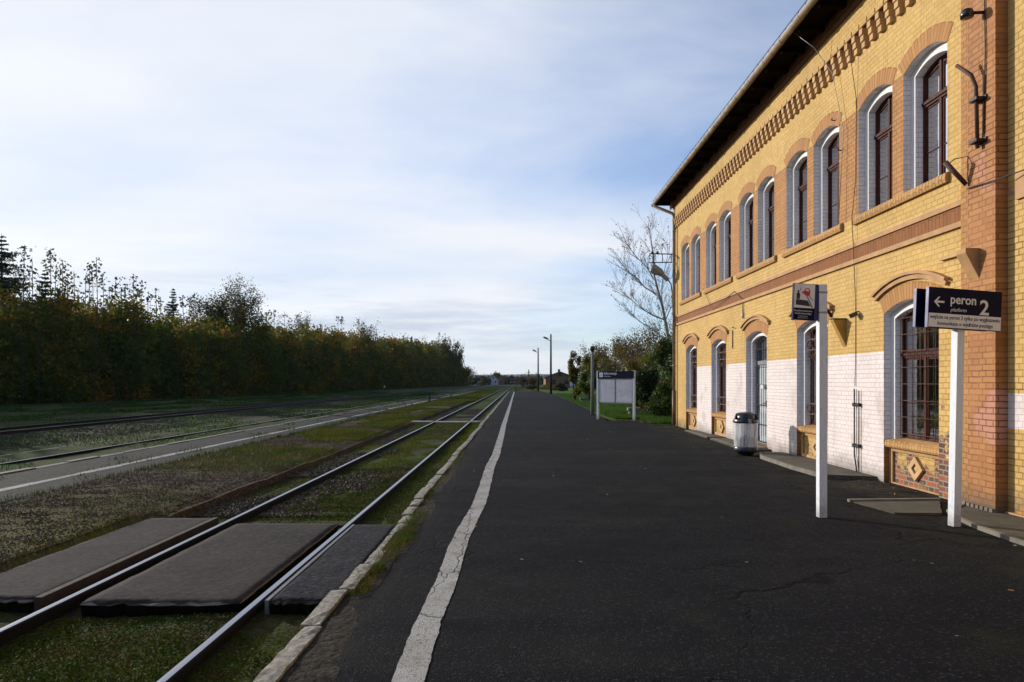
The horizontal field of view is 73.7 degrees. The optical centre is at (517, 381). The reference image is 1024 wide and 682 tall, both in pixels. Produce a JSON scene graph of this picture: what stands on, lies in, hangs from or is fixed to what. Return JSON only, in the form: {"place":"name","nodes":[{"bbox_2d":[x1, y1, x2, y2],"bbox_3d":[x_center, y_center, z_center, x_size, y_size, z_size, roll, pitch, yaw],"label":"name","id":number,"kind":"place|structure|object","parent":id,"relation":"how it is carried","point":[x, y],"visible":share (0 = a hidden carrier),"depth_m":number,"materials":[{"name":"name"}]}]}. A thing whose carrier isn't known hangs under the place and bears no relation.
{"place":"outdoors","nodes":[
{"label":"outdoors","id":0,"kind":"place"},
{"bbox_2d":[0,399,469,572],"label":"grass strip","id":1,"kind":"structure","parent":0,"point":[188,511],"depth_m":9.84,"materials":[{"name":"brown plant"}]},
{"bbox_2d":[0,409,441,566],"bbox_3d":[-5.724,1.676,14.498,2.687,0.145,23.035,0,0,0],"label":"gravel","id":2,"kind":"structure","parent":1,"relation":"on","point":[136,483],"depth_m":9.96,"materials":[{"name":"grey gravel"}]},
{"bbox_2d":[0,390,478,501],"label":"island paving","id":3,"kind":"structure","parent":0,"point":[35,475],"depth_m":14.72,"materials":[{"name":"grey concrete"}]},
{"bbox_2d":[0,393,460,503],"bbox_3d":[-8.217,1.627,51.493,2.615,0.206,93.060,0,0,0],"label":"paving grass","id":4,"kind":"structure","parent":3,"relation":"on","point":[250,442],"depth_m":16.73,"materials":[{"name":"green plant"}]},
{"bbox_2d":[0,391,471,490],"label":"island line","id":5,"kind":"object","parent":3,"relation":"on","point":[37,482],"visible":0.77,"depth_m":14.31,"materials":[{"name":"white paint"}]},
{"bbox_2d":[0,411,489,681],"bbox_3d":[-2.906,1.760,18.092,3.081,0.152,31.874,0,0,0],"label":"track grass","id":6,"kind":"structure","parent":0,"point":[417,437],"depth_m":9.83,"materials":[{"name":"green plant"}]},
{"bbox_2d":[0,517,217,612],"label":"crossing slab","id":7,"kind":"structure","parent":6,"relation":"on","point":[33,586],"depth_m":6.38,"materials":[{"name":"concrete"}]},
{"bbox_2d":[80,523,337,617],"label":"crossing slab","id":8,"kind":"structure","parent":6,"relation":"on","point":[240,567],"depth_m":5.99,"materials":[{"name":"concrete"}]},
{"bbox_2d":[0,399,482,517],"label":"ballast stones","id":9,"kind":"object","parent":6,"relation":"on","point":[326,469],"visible":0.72,"depth_m":15.13,"materials":[{"name":"grey gravel"}]},
{"bbox_2d":[265,524,395,614],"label":"crossing slab","id":10,"kind":"structure","parent":6,"relation":"on","point":[318,578],"depth_m":6.02,"materials":[{"name":"concrete"}]},
{"bbox_2d":[243,460,419,527],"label":"mossy ridges","id":11,"kind":"object","parent":6,"relation":"on","point":[343,523],"visible":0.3,"depth_m":9.67,"materials":[{"name":"green plant"}]},
{"bbox_2d":[239,418,482,681],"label":"kerb grass","id":12,"kind":"structure","parent":6,"relation":"on","point":[462,443],"depth_m":15.14,"materials":[{"name":"green plant"}]},
{"bbox_2d":[411,421,480,423],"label":"crossing boards","id":13,"kind":"object","parent":6,"relation":"on","point":[443,422],"visible":0.43,"depth_m":28.60,"materials":[{"name":"concrete"}]},
{"bbox_2d":[0,385,515,412],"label":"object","id":14,"kind":"structure","parent":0,"point":[483,404],"depth_m":58.30,"materials":[{"name":"green plant"}]},
{"bbox_2d":[0,233,38,312],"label":"conifer tree","id":15,"kind":"object","parent":14,"relation":"on","point":[8,282],"visible":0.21,"depth_m":61.96,"materials":[{"name":"green plant"}]},
{"bbox_2d":[7,245,35,396],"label":"sapling","id":16,"kind":"object","parent":14,"relation":"on","point":[24,259],"visible":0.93,"depth_m":57.97,"materials":[{"name":"green plant"}]},
{"bbox_2d":[24,261,38,400],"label":"sapling","id":17,"kind":"object","parent":14,"relation":"on","point":[33,272],"visible":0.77,"depth_m":57.94,"materials":[{"name":"green plant"}]},
{"bbox_2d":[30,248,70,338],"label":"sapling","id":18,"kind":"object","parent":14,"relation":"on","point":[49,261],"visible":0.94,"depth_m":59.88,"materials":[{"name":"green plant"}]},
{"bbox_2d":[33,273,69,387],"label":"conifer tree","id":19,"kind":"object","parent":14,"relation":"on","point":[45,294],"visible":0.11,"depth_m":59.91,"materials":[{"name":"plant"}]},
{"bbox_2d":[46,260,77,308],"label":"sapling","id":20,"kind":"object","parent":14,"relation":"on","point":[62,280],"visible":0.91,"depth_m":61.05,"materials":[{"name":"green plant"}]},
{"bbox_2d":[83,257,109,395],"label":"sapling","id":21,"kind":"object","parent":14,"relation":"on","point":[98,271],"visible":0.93,"depth_m":64.06,"materials":[{"name":"green plant"}]},
{"bbox_2d":[120,274,144,320],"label":"sapling","id":22,"kind":"object","parent":14,"relation":"on","point":[134,287],"visible":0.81,"depth_m":71.97,"materials":[{"name":"green plant"}]},
{"bbox_2d":[164,288,182,318],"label":"conifer tree","id":23,"kind":"object","parent":14,"relation":"on","point":[173,306],"visible":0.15,"depth_m":91.88,"materials":[{"name":"green plant"}]},
{"bbox_2d":[182,268,265,331],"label":"tree","id":24,"kind":"object","parent":14,"relation":"on","point":[214,309],"visible":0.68,"depth_m":90.56,"materials":[{"name":"green plant"}]},
{"bbox_2d":[0,391,456,470],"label":"grass","id":25,"kind":"structure","parent":14,"relation":"on","point":[104,409],"depth_m":42.05,"materials":[{"name":"green plant"}]},
{"bbox_2d":[290,312,311,335],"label":"tree","id":26,"kind":"object","parent":14,"relation":"on","point":[302,323],"visible":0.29,"depth_m":124.86,"materials":[{"name":"green plant"}]},
{"bbox_2d":[352,317,380,354],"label":"tree","id":27,"kind":"object","parent":14,"relation":"on","point":[368,331],"visible":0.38,"depth_m":149.54,"materials":[{"name":"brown plant"}]},
{"bbox_2d":[444,336,455,385],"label":"poplar tree","id":28,"kind":"object","parent":14,"relation":"on","point":[450,355],"visible":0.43,"depth_m":267.47,"materials":[{"name":"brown plant"}]},
{"bbox_2d":[439,354,464,380],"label":"tree","id":29,"kind":"object","parent":14,"relation":"on","point":[452,370],"visible":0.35,"depth_m":261.48,"materials":[{"name":"green plant"}]},
{"bbox_2d":[450,338,461,385],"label":"poplar tree","id":30,"kind":"object","parent":14,"relation":"on","point":[456,355],"visible":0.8,"depth_m":271.47,"materials":[{"name":"green plant"}]},
{"bbox_2d":[454,343,463,377],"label":"poplar tree","id":31,"kind":"object","parent":14,"relation":"on","point":[460,358],"visible":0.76,"depth_m":275.54,"materials":[{"name":"green plant"}]},
{"bbox_2d":[456,365,477,382],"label":"tree","id":32,"kind":"object","parent":14,"relation":"on","point":[468,370],"visible":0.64,"depth_m":300.05,"materials":[{"name":"green plant"}]},
{"bbox_2d":[0,0,808,374],"label":"sky","id":33,"kind":"structure","parent":0,"point":[462,170],"materials":[{"name":"blue"}]},
{"bbox_2d":[439,390,497,401],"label":"verge grass","id":34,"kind":"structure","parent":0,"point":[474,396],"depth_m":77.60,"materials":[{"name":"green plant"}]},
{"bbox_2d":[486,391,606,420],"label":"platform","id":35,"kind":"structure","parent":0,"point":[534,406],"depth_m":40.16,"materials":[{"name":"asphalt"}]},
{"bbox_2d":[391,392,514,681],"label":"platform line","id":36,"kind":"object","parent":35,"relation":"on","point":[414,662],"visible":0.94,"depth_m":5.19,"materials":[{"name":"white paint"}]},
{"bbox_2d":[543,334,551,393],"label":"street lamp","id":37,"kind":"object","parent":35,"relation":"on","point":[544,337],"visible":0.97,"depth_m":92.89,"materials":[{"name":"grey metal"}]},
{"bbox_2d":[590,346,594,414],"bbox_3d":[3.740,-0.087,33.900,0.270,3.415,0.270,0,0,0],"label":"lamp post","id":38,"kind":"object","parent":35,"relation":"on","point":[592,348],"visible":1,"depth_m":33.83,"materials":[{"name":"metal"}]},
{"bbox_2d":[597,370,635,420],"bbox_3d":[4.210,0.570,29.194,1.911,2.100,0.105,0,0,41],"label":"information board","id":39,"kind":"object","parent":35,"relation":"on","point":[617,387],"visible":0.99,"depth_m":29.10,"materials":[{"name":"white paint"}]},
{"bbox_2d":[475,384,641,420],"bbox_3d":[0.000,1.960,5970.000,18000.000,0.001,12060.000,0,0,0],"label":"ground","id":40,"kind":"structure","parent":0,"point":[518,387],"depth_m":177.47,"materials":[{"name":"green plant"}]},
{"bbox_2d":[0,391,463,474],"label":"island kerb","id":41,"kind":"structure","parent":40,"relation":"on","point":[31,468],"depth_m":16.86,"materials":[{"name":"concrete"}]},
{"bbox_2d":[0,279,475,405],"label":"thicket","id":42,"kind":"object","parent":40,"relation":"on","point":[262,349],"depth_m":72.27,"materials":[{"name":"green plant"}]},
{"bbox_2d":[19,283,414,350],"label":"whips","id":43,"kind":"object","parent":42,"relation":"on","point":[161,312],"visible":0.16,"depth_m":81.20,"materials":[{"name":"green plant"}]},
{"bbox_2d":[15,283,414,350],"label":"whip leaves","id":44,"kind":"object","parent":43,"relation":"attached to","point":[138,304],"visible":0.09,"depth_m":68.26,"materials":[{"name":"green plant"}]},
{"bbox_2d":[0,385,482,434],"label":"railway track","id":45,"kind":"structure","parent":40,"relation":"on","point":[107,421],"depth_m":34.10,"materials":[{"name":"metal"}]},
{"bbox_2d":[0,386,488,464],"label":"railway track","id":46,"kind":"structure","parent":40,"relation":"on","point":[63,454],"depth_m":19.68,"materials":[{"name":"metal"}]},
{"bbox_2d":[0,387,510,681],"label":"railway track","id":47,"kind":"structure","parent":40,"relation":"on","point":[183,669],"depth_m":5.98,"materials":[{"name":"metal"}]},
{"bbox_2d":[253,391,509,681],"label":"platform kerb","id":48,"kind":"structure","parent":40,"relation":"on","point":[280,664],"depth_m":4.88,"materials":[{"name":"concrete"}]},
{"bbox_2d":[468,373,547,384],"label":"treeline","id":49,"kind":"object","parent":40,"relation":"on","point":[515,377],"visible":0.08,"depth_m":506.96,"materials":[{"name":"green plant"}]},
{"bbox_2d":[543,369,571,387],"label":"house","id":50,"kind":"structure","parent":40,"relation":"on","point":[559,376],"depth_m":172.00,"materials":[{"name":"brick"}]},
{"bbox_2d":[651,0,1023,517],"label":"station building","id":51,"kind":"structure","parent":40,"relation":"on","point":[750,194],"depth_m":11.82,"materials":[{"name":"yellow brick"}]},
{"bbox_2d":[650,264,671,297],"bbox_3d":[5.454,-3.492,25.743,0.936,1.926,0.326,0,0,0],"label":"wall lamp","id":52,"kind":"object","parent":51,"relation":"attached to","point":[655,269],"visible":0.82,"depth_m":25.65,"materials":[{"name":"metal"}]},
{"bbox_2d":[691,349,696,407],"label":"window","id":53,"kind":"structure","parent":51,"relation":"in","point":[694,395],"depth_m":23.65,"materials":[{"name":"red paint"}]},
{"bbox_2d":[718,343,725,411],"bbox_3d":[6.431,-0.240,20.822,0.652,2.920,3.450,0,0,0],"label":"window","id":54,"kind":"structure","parent":51,"relation":"in","point":[722,353],"depth_m":20.55,"materials":[{"name":"red paint"}]},
{"bbox_2d":[728,218,730,276],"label":"window","id":55,"kind":"structure","parent":51,"relation":"in","point":[729,237],"depth_m":19.95,"materials":[{"name":"red paint"}]},
{"bbox_2d":[749,201,752,266],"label":"window","id":56,"kind":"structure","parent":51,"relation":"in","point":[751,206],"depth_m":18.18,"materials":[{"name":"red paint"}]},
{"bbox_2d":[755,336,766,444],"bbox_3d":[6.413,0.070,17.087,0.661,3.100,2.080,0,0,0],"label":"door","id":57,"kind":"structure","parent":51,"relation":"in","point":[761,344],"depth_m":17.36,"materials":[{"name":"grey paint"}]},
{"bbox_2d":[768,185,773,257],"bbox_3d":[6.481,-3.987,17.030,0.585,2.725,3.080,0,0,0],"label":"window","id":58,"kind":"structure","parent":51,"relation":"in","point":[771,193],"depth_m":16.77,"materials":[{"name":"red paint"}]},
{"bbox_2d":[798,159,806,242],"bbox_3d":[6.488,-3.987,15.239,0.585,2.725,3.080,0,0,0],"label":"window","id":59,"kind":"structure","parent":51,"relation":"in","point":[802,188],"depth_m":14.92,"materials":[{"name":"red paint"}]},
{"bbox_2d":[807,327,827,426],"bbox_3d":[6.458,-0.240,14.497,0.652,2.920,3.440,0,0,0],"label":"window","id":60,"kind":"structure","parent":51,"relation":"in","point":[812,339],"depth_m":14.32,"materials":[{"name":"red paint"}]},
{"bbox_2d":[795,33,843,221],"bbox_3d":[5.698,-4.867,12.880,0.195,3.874,1.022,0,0,-38],"label":"cable","id":61,"kind":"object","parent":51,"relation":"hanging from","point":[841,122],"visible":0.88,"depth_m":12.52,"materials":[{"name":"black rubber"}]},
{"bbox_2d":[827,135,838,228],"bbox_3d":[6.494,-3.987,13.854,0.585,2.725,3.080,0,0,0],"label":"window","id":62,"kind":"structure","parent":51,"relation":"in","point":[833,155],"depth_m":13.52,"materials":[{"name":"red paint"}]},
{"bbox_2d":[851,44,856,376],"bbox_3d":[5.946,-3.305,12.070,0.095,6.750,0.062,0,0,0],"label":"cable","id":63,"kind":"object","parent":51,"relation":"attached to","point":[852,215],"visible":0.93,"depth_m":12.07,"materials":[{"name":"metal"}]},
{"bbox_2d":[852,389,860,471],"bbox_3d":[5.972,0.872,12.005,0.055,1.503,0.220,0,0,0],"label":"conduit","id":64,"kind":"object","parent":51,"relation":"attached to","point":[858,405],"visible":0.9,"depth_m":11.99,"materials":[{"name":"metal"}]},
{"bbox_2d":[874,94,891,206],"bbox_3d":[6.502,-3.987,12.063,0.585,2.725,3.080,0,0,0],"label":"window","id":65,"kind":"structure","parent":51,"relation":"in","point":[883,115],"depth_m":11.67,"materials":[{"name":"red paint"}]},
{"bbox_2d":[898,311,938,442],"bbox_3d":[6.480,-0.240,11.052,0.636,2.920,3.450,0,0,0],"label":"window","id":66,"kind":"structure","parent":51,"relation":"in","point":[920,346],"depth_m":10.64,"materials":[{"name":"red paint"}]},
{"bbox_2d":[922,53,946,182],"bbox_3d":[6.507,-3.987,10.678,0.585,2.725,3.080,0,0,0],"label":"window","id":67,"kind":"structure","parent":51,"relation":"in","point":[934,104],"depth_m":10.24,"materials":[{"name":"red paint"}]},
{"bbox_2d":[943,156,967,185],"bbox_3d":[5.755,-2.758,8.961,0.296,0.389,0.070,0,0,21],"label":"stub bracket","id":68,"kind":"object","parent":51,"relation":"attached to","point":[954,171],"visible":1,"depth_m":8.94,"materials":[{"name":"metal"}]},
{"bbox_2d":[955,64,986,148],"bbox_3d":[5.785,-3.543,8.709,0.227,1.147,0.310,0,0,0],"label":"bent pipe bracket","id":69,"kind":"object","parent":51,"relation":"attached to","point":[977,141],"visible":1,"depth_m":8.65,"materials":[{"name":"metal"}]},
{"bbox_2d":[960,8,983,20],"bbox_3d":[5.777,-4.690,8.674,0.266,0.120,0.157,0,0,11],"label":"bell lamp","id":70,"kind":"object","parent":51,"relation":"attached to","point":[967,14],"visible":1,"depth_m":8.63,"materials":[{"name":"metal"}]},
{"bbox_2d":[983,0,985,133],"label":"cable","id":71,"kind":"object","parent":51,"relation":"attached to","point":[984,66],"visible":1,"depth_m":8.58,"materials":[{"name":"metal"}]},
{"bbox_2d":[535,368,671,419],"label":"lawn","id":72,"kind":"structure","parent":0,"point":[566,392],"depth_m":113.93,"materials":[{"name":"plant"}]},
{"bbox_2d":[533,348,538,390],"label":"street lamp","id":73,"kind":"object","parent":72,"relation":"on","point":[537,370],"visible":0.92,"depth_m":124.91,"materials":[{"name":"grey metal"}]},
{"bbox_2d":[568,350,582,398],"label":"bush","id":74,"kind":"object","parent":72,"relation":"on","point":[573,373],"visible":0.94,"depth_m":59.74,"materials":[{"name":"green plant"}]},
{"bbox_2d":[576,354,597,399],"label":"bush","id":75,"kind":"object","parent":72,"relation":"on","point":[583,386],"visible":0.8,"depth_m":56.79,"materials":[{"name":"green plant"}]},
{"bbox_2d":[577,339,613,367],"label":"tree","id":76,"kind":"object","parent":72,"relation":"on","point":[589,354],"visible":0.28,"depth_m":117.93,"materials":[{"name":"green plant"}]},
{"bbox_2d":[579,352,625,375],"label":"tree","id":77,"kind":"object","parent":72,"relation":"on","point":[600,365],"visible":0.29,"depth_m":98.90,"materials":[{"name":"green plant"}]},
{"bbox_2d":[600,361,618,370],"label":"bush","id":78,"kind":"object","parent":72,"relation":"on","point":[608,367],"visible":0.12,"depth_m":62.00,"materials":[{"name":"green plant"}]},
{"bbox_2d":[595,329,632,369],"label":"tree","id":79,"kind":"object","parent":72,"relation":"on","point":[618,340],"visible":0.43,"depth_m":111.52,"materials":[{"name":"green plant"}]},
{"bbox_2d":[605,333,651,370],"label":"tree","id":80,"kind":"object","parent":72,"relation":"on","point":[624,349],"visible":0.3,"depth_m":107.30,"materials":[{"name":"green plant"}]},
{"bbox_2d":[620,357,645,392],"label":"bush","id":81,"kind":"object","parent":72,"relation":"on","point":[633,365],"visible":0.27,"depth_m":65.92,"materials":[{"name":"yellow plant"}]},
{"bbox_2d":[609,346,659,370],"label":"tree","id":82,"kind":"object","parent":72,"relation":"on","point":[616,363],"visible":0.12,"depth_m":93.39,"materials":[{"name":"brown plant"}]},
{"bbox_2d":[603,204,671,364],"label":"bare tree","id":83,"kind":"object","parent":72,"relation":"on","point":[659,297],"visible":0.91,"depth_m":40.94,"materials":[{"name":"grey plant"}]},
{"bbox_2d":[622,325,654,365],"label":"tree","id":84,"kind":"object","parent":72,"relation":"on","point":[638,349],"visible":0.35,"depth_m":103.31,"materials":[{"name":"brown plant"}]},
{"bbox_2d":[635,366,660,412],"bbox_3d":[6.357,0.420,33.516,1.647,2.426,1.422,0,0,-37],"label":"shrub","id":85,"kind":"object","parent":72,"relation":"on","point":[646,381],"visible":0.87,"depth_m":33.17,"materials":[{"name":"green plant"}]},
{"bbox_2d":[631,341,670,379],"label":"tree","id":86,"kind":"object","parent":72,"relation":"on","point":[646,360],"visible":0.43,"depth_m":87.94,"materials":[{"name":"green plant"}]},
{"bbox_2d":[640,318,671,377],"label":"tree","id":87,"kind":"object","parent":72,"relation":"on","point":[654,334],"visible":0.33,"depth_m":98.32,"materials":[{"name":"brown plant"}]},
{"bbox_2d":[643,380,671,416],"bbox_3d":[6.535,0.789,30.398,1.919,1.773,1.621,0,0,-33],"label":"shrub","id":88,"kind":"object","parent":72,"relation":"on","point":[661,402],"visible":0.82,"depth_m":30.09,"materials":[{"name":"green plant"}]},
{"bbox_2d":[650,332,671,388],"bbox_3d":[8.139,-0.516,36.033,2.195,4.303,1.864,0,0,0],"label":"shrub","id":89,"kind":"object","parent":72,"relation":"on","point":[663,351],"visible":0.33,"depth_m":35.99,"materials":[{"name":"green plant"}]},
{"bbox_2d":[555,393,671,423],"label":"lawn grass","id":90,"kind":"structure","parent":0,"point":[615,411],"depth_m":35.38,"materials":[{"name":"green plant"}]},
{"bbox_2d":[279,421,1023,681],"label":"platform","id":91,"kind":"structure","parent":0,"point":[769,576],"depth_m":5.54,"materials":[{"name":"asphalt"}]},
{"bbox_2d":[281,605,357,681],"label":"bare dirt patch","id":92,"kind":"object","parent":91,"relation":"on","point":[317,657],"visible":1,"depth_m":4.12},
{"bbox_2d":[346,498,435,599],"bbox_3d":[-1.159,1.630,7.349,0.292,0.008,4.498,0,0,0],"label":"mossy dirt patch","id":93,"kind":"object","parent":91,"relation":"on","point":[430,506],"visible":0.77,"depth_m":6.53,"materials":[{"name":"green plant"}]},
{"bbox_2d":[344,450,465,596],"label":"edge grass","id":94,"kind":"structure","parent":91,"relation":"on","point":[377,566],"depth_m":6.80,"materials":[{"name":"green plant"}]},
{"bbox_2d":[430,444,467,493],"bbox_3d":[-1.197,1.626,13.940,0.226,0.008,8.116,0,0,0],"label":"edge dirt patch","id":95,"kind":"object","parent":91,"relation":"on","point":[448,477],"visible":0.69,"depth_m":11.86,"materials":[{"name":"soil"}]},
{"bbox_2d":[684,430,725,438],"bbox_3d":[5.792,1.638,21.227,0.568,0.080,2.989,0,0,0],"label":"doorstep slab","id":96,"kind":"structure","parent":91,"relation":"on","point":[708,434],"depth_m":20.76,"materials":[{"name":"concrete"}]},
{"bbox_2d":[454,419,1015,635],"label":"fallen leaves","id":97,"kind":"object","parent":91,"relation":"on","point":[745,486],"visible":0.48,"depth_m":11.58,"materials":[{"name":"brown plant"}]},
{"bbox_2d":[710,438,771,451],"bbox_3d":[5.716,1.630,17.725,0.750,0.080,3.414,0,0,0],"label":"doorstep slab","id":98,"kind":"structure","parent":91,"relation":"on","point":[728,440],"depth_m":18.06,"materials":[{"name":"concrete"}]},
{"bbox_2d":[733,412,758,454],"bbox_3d":[5.140,1.147,15.343,0.552,0.945,0.566,0,0,0],"label":"litter bin","id":99,"kind":"object","parent":91,"relation":"on","point":[745,436],"visible":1,"depth_m":15.16,"materials":[{"name":"silver metal"}]},
{"bbox_2d":[687,430,815,475],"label":"doorstep edges","id":100,"kind":"object","parent":91,"relation":"on","point":[786,465],"visible":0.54,"depth_m":13.20,"materials":[{"name":"concrete"}]},
{"bbox_2d":[791,283,827,517],"bbox_3d":[3.490,0.221,8.178,0.435,2.797,0.105,0,0,-4],"label":"warning sign","id":101,"kind":"object","parent":91,"relation":"on","point":[809,302],"visible":1,"depth_m":8.14,"materials":[{"name":"white metal"}]},
{"bbox_2d":[762,452,877,479],"bbox_3d":[5.641,1.615,13.377,0.941,0.080,4.096,0,0,0],"label":"doorstep slab","id":102,"kind":"structure","parent":91,"relation":"on","point":[833,471],"depth_m":12.57,"materials":[{"name":"concrete"}]},
{"bbox_2d":[836,480,916,491],"bbox_3d":[5.524,1.640,10.828,1.116,0.007,1.246,0,0,0],"label":"wall foot moss","id":103,"kind":"object","parent":91,"relation":"on","point":[875,485],"depth_m":10.70,"materials":[{"name":"green plant"}]},
{"bbox_2d":[847,498,940,502],"bbox_3d":[5.121,1.627,9.272,1.286,0.085,0.070,0,0,-3],"label":"cover edge","id":104,"kind":"object","parent":91,"relation":"on","point":[896,499],"visible":0.5,"depth_m":9.25,"materials":[{"name":"concrete"}]},
{"bbox_2d":[853,501,941,514],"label":"cover slab","id":105,"kind":"structure","parent":91,"relation":"on","point":[915,507],"depth_m":8.80,"materials":[{"name":"concrete"}]},
{"bbox_2d":[912,286,1001,526],"bbox_3d":[4.990,0.291,7.771,0.990,2.697,0.177,1,0,-9],"label":"direction sign","id":106,"kind":"object","parent":91,"relation":"on","point":[959,312],"visible":1,"depth_m":7.73,"materials":[{"name":"metal"}]},
{"bbox_2d":[946,503,1023,545],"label":"apron edge","id":107,"kind":"object","parent":91,"relation":"on","point":[1016,540],"visible":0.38,"depth_m":7.34,"materials":[{"name":"concrete"}]},
{"bbox_2d":[961,505,1023,539],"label":"apron wing","id":108,"kind":"structure","parent":91,"relation":"on","point":[1007,523],"depth_m":7.92,"materials":[{"name":"grey concrete"}]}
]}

